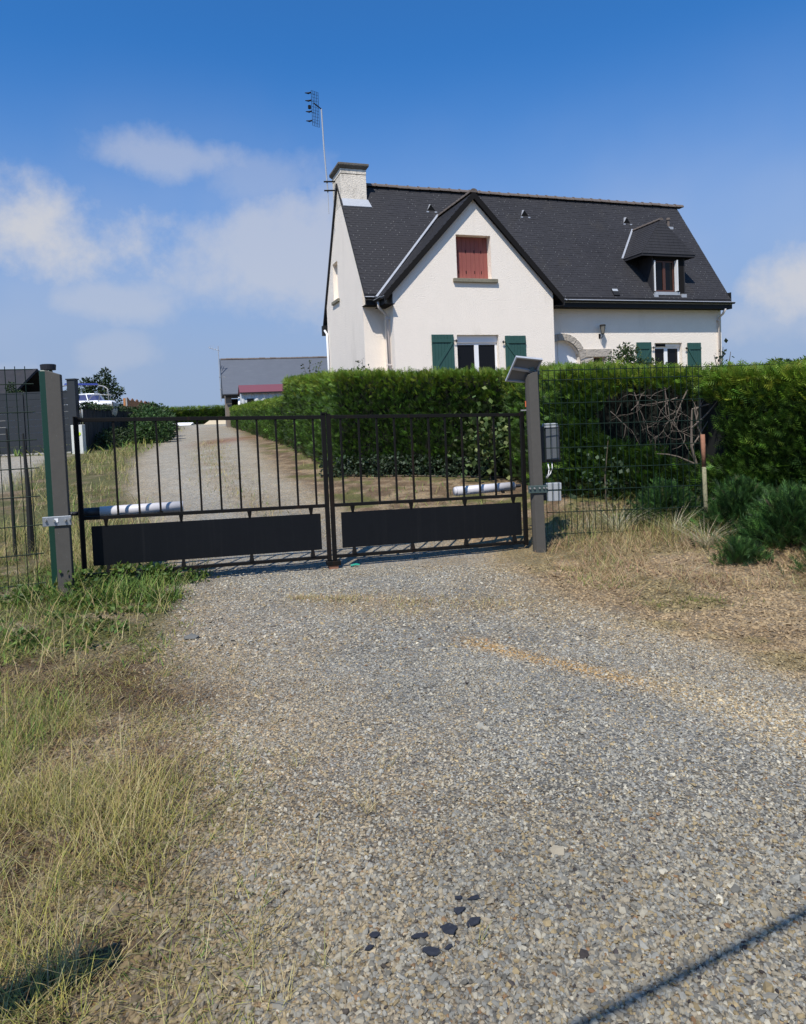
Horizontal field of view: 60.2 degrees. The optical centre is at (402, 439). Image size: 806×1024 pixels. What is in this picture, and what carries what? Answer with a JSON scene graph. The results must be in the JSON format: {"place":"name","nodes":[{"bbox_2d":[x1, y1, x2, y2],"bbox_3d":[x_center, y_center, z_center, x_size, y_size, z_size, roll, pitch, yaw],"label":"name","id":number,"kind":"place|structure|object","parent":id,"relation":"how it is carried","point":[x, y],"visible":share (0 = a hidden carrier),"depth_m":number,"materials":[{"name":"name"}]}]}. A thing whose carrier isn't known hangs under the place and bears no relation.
{"place":"outdoors","nodes":[
{"label":"outdoors","id":0,"kind":"place"},
{"bbox_2d":[173,423,194,425],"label":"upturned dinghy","id":1,"kind":"object","parent":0,"point":[179,424],"visible":0.46,"depth_m":88.49,"materials":[{"name":"white plastic"}]},
{"bbox_2d":[181,439,559,1023],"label":"sparse grass","id":2,"kind":"structure","parent":0,"point":[322,597],"depth_m":4.38,"materials":[{"name":"plant"}]},
{"bbox_2d":[0,424,805,1023],"bbox_3d":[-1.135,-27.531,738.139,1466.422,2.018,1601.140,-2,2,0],"label":"ground","id":3,"kind":"structure","parent":0,"point":[528,556],"depth_m":5.87,"materials":[{"name":"soil"}]},
{"bbox_2d":[5,428,16,555],"bbox_3d":[-4.806,0.697,8.531,0.061,1.672,0.052,-2,2,0],"label":"dark stake","id":4,"kind":"object","parent":3,"relation":"on","point":[12,514],"visible":0.68,"depth_m":8.51,"materials":[{"name":"black wood"}]},
{"bbox_2d":[4,381,26,433],"bbox_3d":[-17.684,-1.195,31.955,1.430,3.061,1.144,-2,2,0],"label":"garden tree","id":5,"kind":"object","parent":3,"relation":"on","point":[11,389],"visible":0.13,"depth_m":31.83,"materials":[{"name":"green plant"}]},
{"bbox_2d":[0,369,42,433],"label":"cottage","id":6,"kind":"structure","parent":3,"relation":"on","point":[32,376],"depth_m":40.65,"materials":[{"name":"grey"}]},
{"bbox_2d":[0,366,45,589],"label":"fence","id":7,"kind":"object","parent":3,"relation":"on","point":[19,440],"visible":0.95,"depth_m":6.45,"materials":[{"name":"green metal"}]},
{"bbox_2d":[22,433,34,555],"bbox_3d":[-4.603,0.726,8.529,0.088,1.608,0.086,-2,2,0],"label":"dark stake","id":8,"kind":"object","parent":3,"relation":"on","point":[30,529],"visible":0.78,"depth_m":8.51,"materials":[{"name":"black wood"}]},
{"bbox_2d":[0,378,80,455],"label":"panel fence","id":9,"kind":"object","parent":3,"relation":"on","point":[71,399],"visible":0.61,"depth_m":25.00,"materials":[{"name":"concrete"}]},
{"bbox_2d":[39,364,74,596],"bbox_3d":[-3.252,0.437,6.559,0.252,2.305,0.272,-3,2,-11],"label":"gate post","id":10,"kind":"object","parent":3,"relation":"on","point":[57,521],"visible":0.86,"depth_m":6.48,"materials":[{"name":"grey metal"}]},
{"bbox_2d":[73,412,331,578],"bbox_3d":[-1.993,0.546,7.205,2.516,1.681,0.060,-3,2,-18],"label":"gate leaf","id":11,"kind":"object","parent":10,"relation":"attached to","point":[181,539],"visible":0.96,"depth_m":7.19,"materials":[{"name":"black paint"}]},
{"bbox_2d":[70,501,183,517],"bbox_3d":[-2.810,0.722,7.061,1.101,0.117,0.172,-3,2,-16],"label":"gate opener","id":12,"kind":"object","parent":11,"relation":"attached to","point":[134,509],"visible":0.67,"depth_m":7.06,"materials":[{"name":"grey plastic"}]},
{"bbox_2d":[71,425,86,453],"bbox_3d":[-11.492,-0.042,24.705,0.400,1.340,0.445,-2,2,0],"label":"meter cabinet","id":13,"kind":"object","parent":3,"relation":"on","point":[82,436],"visible":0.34,"depth_m":24.51,"materials":[{"name":"white plastic"}]},
{"bbox_2d":[63,383,117,431],"bbox_3d":[-15.322,-1.402,33.894,5.700,2.880,2.100,0,3,45],"label":"motor boat","id":14,"kind":"object","parent":3,"relation":"on","point":[95,397],"visible":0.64,"depth_m":33.18,"materials":[{"name":"white plastic"}]},
{"bbox_2d":[0,428,184,581],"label":"verge grass","id":15,"kind":"structure","parent":3,"relation":"on","point":[75,545],"depth_m":11.49,"materials":[{"name":"plant"}]},
{"bbox_2d":[65,368,130,406],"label":"broadleaf tree","id":16,"kind":"object","parent":3,"relation":"on","point":[99,389],"visible":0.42,"depth_m":44.73,"materials":[{"name":"green plant"}]},
{"bbox_2d":[82,406,132,450],"bbox_3d":[-13.586,-0.609,32.715,0.049,2.011,15.390,-3,2,-15],"label":"board fence","id":17,"kind":"object","parent":3,"relation":"on","point":[92,429],"visible":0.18,"depth_m":27.98,"materials":[{"name":"grey wood"}]},
{"bbox_2d":[78,401,137,424],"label":"ivy","id":18,"kind":"object","parent":17,"relation":"attached to","point":[89,404],"visible":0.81,"depth_m":28.36,"materials":[{"name":"green plant"}]},
{"bbox_2d":[0,561,219,653],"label":"weeds","id":19,"kind":"object","parent":3,"relation":"on","point":[112,608],"visible":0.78,"depth_m":6.18,"materials":[{"name":"green plant"}]},
{"bbox_2d":[93,426,133,448],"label":"shrub","id":20,"kind":"object","parent":3,"relation":"on","point":[122,436],"visible":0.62,"depth_m":27.99,"materials":[{"name":"green plant"}]},
{"bbox_2d":[123,397,153,422],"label":"wooden fence","id":21,"kind":"object","parent":3,"relation":"on","point":[129,403],"visible":0.21,"depth_m":43.33,"materials":[{"name":"orange wood"}]},
{"bbox_2d":[125,401,178,443],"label":"rounded shrub","id":22,"kind":"object","parent":3,"relation":"on","point":[145,430],"visible":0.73,"depth_m":31.09,"materials":[{"name":"green plant"}]},
{"bbox_2d":[0,625,337,1023],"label":"dry grass","id":23,"kind":"structure","parent":3,"relation":"on","point":[54,790],"depth_m":2.65,"materials":[{"name":"plant"}]},
{"bbox_2d":[163,404,224,423],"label":"hedge","id":24,"kind":"object","parent":3,"relation":"on","point":[207,411],"visible":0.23,"depth_m":95.25,"materials":[{"name":"green plant"}]},
{"bbox_2d":[204,420,225,424],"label":"sand heap","id":25,"kind":"object","parent":3,"relation":"on","point":[209,422],"visible":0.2,"depth_m":85.07,"materials":[{"name":"beige sand"}]},
{"bbox_2d":[229,395,286,444],"bbox_3d":[-9.300,-1.376,42.588,1.642,2.363,38.928,-3,2,-17],"label":"hedge","id":26,"kind":"object","parent":3,"relation":"on","point":[272,406],"visible":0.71,"depth_m":30.28,"materials":[{"name":"green plant"}]},
{"bbox_2d":[238,384,283,403],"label":"garden shed","id":27,"kind":"structure","parent":3,"relation":"on","point":[247,393],"depth_m":48.02,"materials":[{"name":"white metal"}]},
{"bbox_2d":[219,356,327,426],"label":"barn","id":28,"kind":"structure","parent":3,"relation":"on","point":[235,373],"depth_m":59.12,"materials":[{"name":"stone"}]},
{"bbox_2d":[211,345,221,401],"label":"barn antenna","id":29,"kind":"object","parent":28,"relation":"attached to","point":[218,350],"visible":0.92,"depth_m":57.58,"materials":[{"name":"metal"}]},
{"bbox_2d":[300,359,321,373],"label":"rose shrub","id":30,"kind":"object","parent":3,"relation":"on","point":[313,367],"visible":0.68,"depth_m":25.90,"materials":[{"name":"green plant"}]},
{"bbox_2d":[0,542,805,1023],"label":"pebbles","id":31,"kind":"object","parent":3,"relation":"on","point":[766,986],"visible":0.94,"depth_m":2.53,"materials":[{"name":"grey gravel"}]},
{"bbox_2d":[365,944,373,950],"bbox_3d":[-0.100,1.512,2.071,0.029,0.010,0.018,-4,6,0],"label":"slate shard","id":32,"kind":"object","parent":31,"relation":"on","point":[369,946],"visible":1,"depth_m":2.07,"materials":[{"name":"grey stone"}]},
{"bbox_2d":[369,931,379,937],"bbox_3d":[-0.086,1.509,2.120,0.033,0.010,0.023,1,1,-11],"label":"slate shard","id":33,"kind":"object","parent":31,"relation":"on","point":[374,934],"visible":1,"depth_m":2.12,"materials":[{"name":"grey stone"}]},
{"bbox_2d":[411,932,427,938],"bbox_3d":[0.050,1.502,2.105,0.054,0.010,0.018,2,3,0],"label":"slate shard","id":34,"kind":"object","parent":31,"relation":"on","point":[419,935],"visible":1,"depth_m":2.10,"materials":[{"name":"grey stone"}]},
{"bbox_2d":[422,946,440,955],"bbox_3d":[0.084,1.502,2.042,0.056,0.009,0.032,1,5,17],"label":"slate shard","id":35,"kind":"object","parent":31,"relation":"on","point":[431,951],"visible":1,"depth_m":2.04,"materials":[{"name":"grey stone"}]},
{"bbox_2d":[444,944,452,949],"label":"slate shard","id":36,"kind":"object","parent":31,"relation":"on","point":[448,946],"visible":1,"depth_m":2.06,"materials":[{"name":"grey stone"}]},
{"bbox_2d":[440,922,457,933],"bbox_3d":[0.144,1.500,2.131,0.047,0.008,0.052,-4,2,-26],"label":"slate shard","id":37,"kind":"object","parent":31,"relation":"on","point":[449,928],"visible":1,"depth_m":2.13,"materials":[{"name":"grey stone"}]},
{"bbox_2d":[454,906,464,914],"bbox_3d":[0.179,1.498,2.220,0.036,0.010,0.030,-4,3,-35],"label":"slate shard","id":38,"kind":"object","parent":31,"relation":"on","point":[458,910],"visible":1,"depth_m":2.21,"materials":[{"name":"grey stone"}]},
{"bbox_2d":[467,894,479,899],"bbox_3d":[0.230,1.497,2.272,0.041,0.009,0.016,-3,1,-6],"label":"slate shard","id":39,"kind":"object","parent":31,"relation":"on","point":[474,897],"visible":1,"depth_m":2.27,"materials":[{"name":"grey stone"}]},
{"bbox_2d":[467,916,480,927],"bbox_3d":[0.219,1.497,2.163,0.052,0.009,0.033,-3,2,-15],"label":"slate shard","id":40,"kind":"object","parent":31,"relation":"on","point":[472,921],"visible":1,"depth_m":2.16,"materials":[{"name":"grey stone"}]},
{"bbox_2d":[318,451,515,477],"bbox_3d":[0.262,0.523,13.710,4.186,0.638,0.405,-2,2,16],"label":"ground ivy","id":41,"kind":"object","parent":3,"relation":"on","point":[422,469],"visible":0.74,"depth_m":13.70,"materials":[{"name":"green plant"}]},
{"bbox_2d":[447,386,519,480],"bbox_3d":[1.647,0.051,12.807,1.733,2.088,0.709,-2,2,0],"label":"bramble","id":42,"kind":"object","parent":3,"relation":"on","point":[502,442],"visible":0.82,"depth_m":12.73,"materials":[{"name":"green plant"}]},
{"bbox_2d":[321,162,734,372],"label":"house","id":43,"kind":"structure","parent":3,"relation":"on","point":[421,278],"depth_m":25.82,"materials":[{"name":"paint"}]},
{"bbox_2d":[305,90,334,213],"bbox_3d":[-3.069,-10.722,25.936,0.982,4.485,0.189,-3,2,-18],"label":"rooftop antenna","id":44,"kind":"object","parent":43,"relation":"attached to","point":[326,181],"visible":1,"depth_m":25.93,"materials":[{"name":"metal"}]},
{"bbox_2d":[457,335,496,371],"bbox_3d":[2.526,-2.889,23.951,1.560,1.396,0.150,-3,2,-19],"label":"window","id":45,"kind":"structure","parent":43,"relation":"in","point":[481,350],"depth_m":23.92,"materials":[{"name":"white plastic"}]},
{"bbox_2d":[555,341,576,365],"bbox_3d":[5.911,-2.343,26.241,1.600,2.760,0.065,-3,2,-19],"label":"door","id":46,"kind":"structure","parent":43,"relation":"in","point":[564,352],"depth_m":26.29,"materials":[{"name":"white plastic"}]},
{"bbox_2d":[655,261,673,291],"bbox_3d":[10.228,-6.405,27.265,0.940,1.200,0.066,-3,2,-19],"label":"window","id":47,"kind":"structure","parent":43,"relation":"in","point":[664,270],"depth_m":27.25,"materials":[{"name":"brown wood"}]},
{"bbox_2d":[654,343,679,366],"bbox_3d":[10.505,-3.190,27.797,1.320,1.316,0.170,-3,2,-19],"label":"window","id":48,"kind":"structure","parent":43,"relation":"in","point":[669,352],"depth_m":27.78,"materials":[{"name":"white plastic"}]},
{"bbox_2d":[521,370,547,552],"bbox_3d":[1.546,0.271,8.173,0.265,2.400,0.212,-2,2,0],"label":"gate post","id":49,"kind":"object","parent":3,"relation":"on","point":[537,488],"visible":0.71,"depth_m":8.11,"materials":[{"name":"grey metal"}]},
{"bbox_2d":[326,412,528,559],"bbox_3d":[0.334,0.492,7.972,2.395,1.678,0.048,-3,2,-18],"label":"gate leaf","id":50,"kind":"object","parent":49,"relation":"attached to","point":[412,525],"visible":1,"depth_m":7.95,"materials":[{"name":"black paint"}]},
{"bbox_2d":[453,482,520,495],"bbox_3d":[1.031,0.589,8.320,0.883,0.114,0.170,-3,2,-20],"label":"gate opener","id":51,"kind":"object","parent":50,"relation":"attached to","point":[485,488],"visible":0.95,"depth_m":8.29,"materials":[{"name":"grey plastic"}]},
{"bbox_2d":[505,356,542,382],"bbox_3d":[1.409,-0.815,8.100,0.395,0.320,0.273,-3,2,-7],"label":"solar panel","id":52,"kind":"object","parent":49,"relation":"attached to","point":[521,367],"visible":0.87,"depth_m":8.07,"materials":[{"name":"grey"}]},
{"bbox_2d":[280,355,805,505],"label":"clipped hedge","id":53,"kind":"object","parent":3,"relation":"on","point":[753,423],"visible":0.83,"depth_m":10.21,"materials":[{"name":"green plant"}]},
{"bbox_2d":[564,513,604,533],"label":"grass tuft","id":54,"kind":"object","parent":3,"relation":"on","point":[588,525],"visible":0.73,"depth_m":8.62,"materials":[{"name":"plant"}]},
{"bbox_2d":[563,433,638,509],"bbox_3d":[2.725,0.567,9.464,1.019,1.283,0.723,-1,3,32],"label":"elder sapling","id":55,"kind":"object","parent":3,"relation":"on","point":[601,479],"visible":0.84,"depth_m":9.47,"materials":[{"name":"green plant"}]},
{"bbox_2d":[582,499,662,532],"bbox_3d":[2.534,0.938,8.437,1.741,0.384,1.564,-2,2,0],"label":"grass tuft","id":56,"kind":"object","parent":3,"relation":"on","point":[616,523],"visible":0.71,"depth_m":8.48,"materials":[{"name":"plant"}]},
{"bbox_2d":[542,364,703,535],"bbox_3d":[2.656,0.124,8.320,1.947,2.034,0.010,-3,2,-3],"label":"fence","id":57,"kind":"object","parent":3,"relation":"on","point":[628,422],"visible":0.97,"depth_m":8.31,"materials":[{"name":"green metal"}]},
{"bbox_2d":[541,423,560,462],"bbox_3d":[1.776,0.036,8.415,0.235,0.470,0.150,-2,2,0],"label":"control box","id":58,"kind":"object","parent":57,"relation":"attached to","point":[553,452],"visible":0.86,"depth_m":8.36,"materials":[{"name":"grey plastic"}]},
{"bbox_2d":[543,482,561,500],"bbox_3d":[1.786,0.631,8.433,0.255,0.220,0.120,-2,2,0],"label":"junction box","id":59,"kind":"object","parent":57,"relation":"attached to","point":[555,493],"visible":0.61,"depth_m":8.38,"materials":[{"name":"white plastic"}]},
{"bbox_2d":[702,363,793,366],"bbox_3d":[5.025,-0.926,8.309,2.881,0.028,0.007,-2,2,1],"label":"fence wire","id":60,"kind":"object","parent":57,"relation":"attached to","point":[743,365],"visible":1,"depth_m":8.33,"materials":[{"name":"green"}]},
{"bbox_2d":[603,342,668,365],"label":"garden shrub","id":61,"kind":"object","parent":3,"relation":"on","point":[630,357],"visible":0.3,"depth_m":19.86,"materials":[{"name":"green plant"}]},
{"bbox_2d":[602,473,709,527],"bbox_3d":[3.395,0.736,8.754,1.701,0.659,1.012,-2,2,0],"label":"broom bush","id":62,"kind":"object","parent":3,"relation":"on","point":[675,495],"visible":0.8,"depth_m":8.61,"materials":[{"name":"green plant"}]},
{"bbox_2d":[602,498,709,534],"bbox_3d":[3.275,0.910,8.001,1.893,0.413,2.054,-2,2,0],"label":"grass tuft","id":63,"kind":"object","parent":3,"relation":"on","point":[678,526],"visible":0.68,"depth_m":8.17,"materials":[{"name":"plant"}]},
{"bbox_2d":[529,493,805,611],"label":"bank grass","id":64,"kind":"structure","parent":3,"relation":"on","point":[633,535],"depth_m":7.53,"materials":[{"name":"plant"}]},
{"bbox_2d":[644,519,740,547],"bbox_3d":[3.263,0.996,7.575,1.370,0.354,1.205,-1,2,27],"label":"grass tuft","id":65,"kind":"object","parent":3,"relation":"on","point":[704,542],"visible":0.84,"depth_m":7.57,"materials":[{"name":"plant"}]},
{"bbox_2d":[700,434,707,511],"bbox_3d":[3.628,0.580,8.349,0.052,1.291,0.082,-3,2,-18],"label":"wooden stake","id":66,"kind":"object","parent":3,"relation":"on","point":[703,459],"visible":0.75,"depth_m":8.33,"materials":[{"name":"brown wood"}]},
{"bbox_2d":[714,338,734,365],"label":"climbing rose","id":67,"kind":"object","parent":3,"relation":"on","point":[723,352],"visible":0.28,"depth_m":11.15,"materials":[{"name":"green plant"}]},
{"bbox_2d":[681,473,770,532],"bbox_3d":[4.013,0.754,8.084,1.548,0.778,1.140,-2,2,0],"label":"broom bush","id":68,"kind":"object","parent":3,"relation":"on","point":[729,498],"visible":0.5,"depth_m":8.02,"materials":[{"name":"green plant"}]},
{"bbox_2d":[708,535,778,567],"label":"broom bush","id":69,"kind":"object","parent":3,"relation":"on","point":[739,550],"visible":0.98,"depth_m":6.75,"materials":[{"name":"green plant"}]},
{"bbox_2d":[688,478,805,556],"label":"broom bush","id":70,"kind":"object","parent":3,"relation":"on","point":[779,518],"visible":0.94,"depth_m":7.18,"materials":[{"name":"green plant"}]},
{"bbox_2d":[765,358,796,363],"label":"distant tree","id":71,"kind":"object","parent":3,"relation":"on","point":[788,360],"visible":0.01,"depth_m":79.39,"materials":[{"name":"green plant"}]},
{"bbox_2d":[777,538,805,576],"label":"broom bush","id":72,"kind":"object","parent":3,"relation":"on","point":[799,565],"visible":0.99,"depth_m":6.42,"materials":[{"name":"green plant"}]},
{"bbox_2d":[0,0,805,409],"label":"sky","id":73,"kind":"structure","parent":0,"point":[164,200],"materials":[{"name":"blue"}]},
{"bbox_2d":[114,425,805,1023],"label":"gravel driveway","id":74,"kind":"structure","parent":0,"point":[476,559],"depth_m":3.76,"materials":[{"name":"grey gravel"}]},
{"bbox_2d":[0,553,215,674],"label":"weedy grass","id":75,"kind":"structure","parent":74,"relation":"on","point":[113,589],"depth_m":6.21,"materials":[{"name":"plant"}]},
{"bbox_2d":[184,633,198,639],"bbox_3d":[-1.555,1.452,5.109,0.118,0.044,0.075,-2,2,0],"label":"flat stone","id":76,"kind":"object","parent":74,"relation":"on","point":[191,636],"visible":1,"depth_m":5.09,"materials":[{"name":"grey stone"}]},
{"bbox_2d":[326,559,340,568],"bbox_3d":[-0.762,1.377,7.632,0.150,0.108,0.100,-3,2,-18],"label":"gate stop","id":77,"kind":"object","parent":74,"relation":"on","point":[332,564],"visible":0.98,"depth_m":7.59,"materials":[{"name":"black paint"}]}
]}

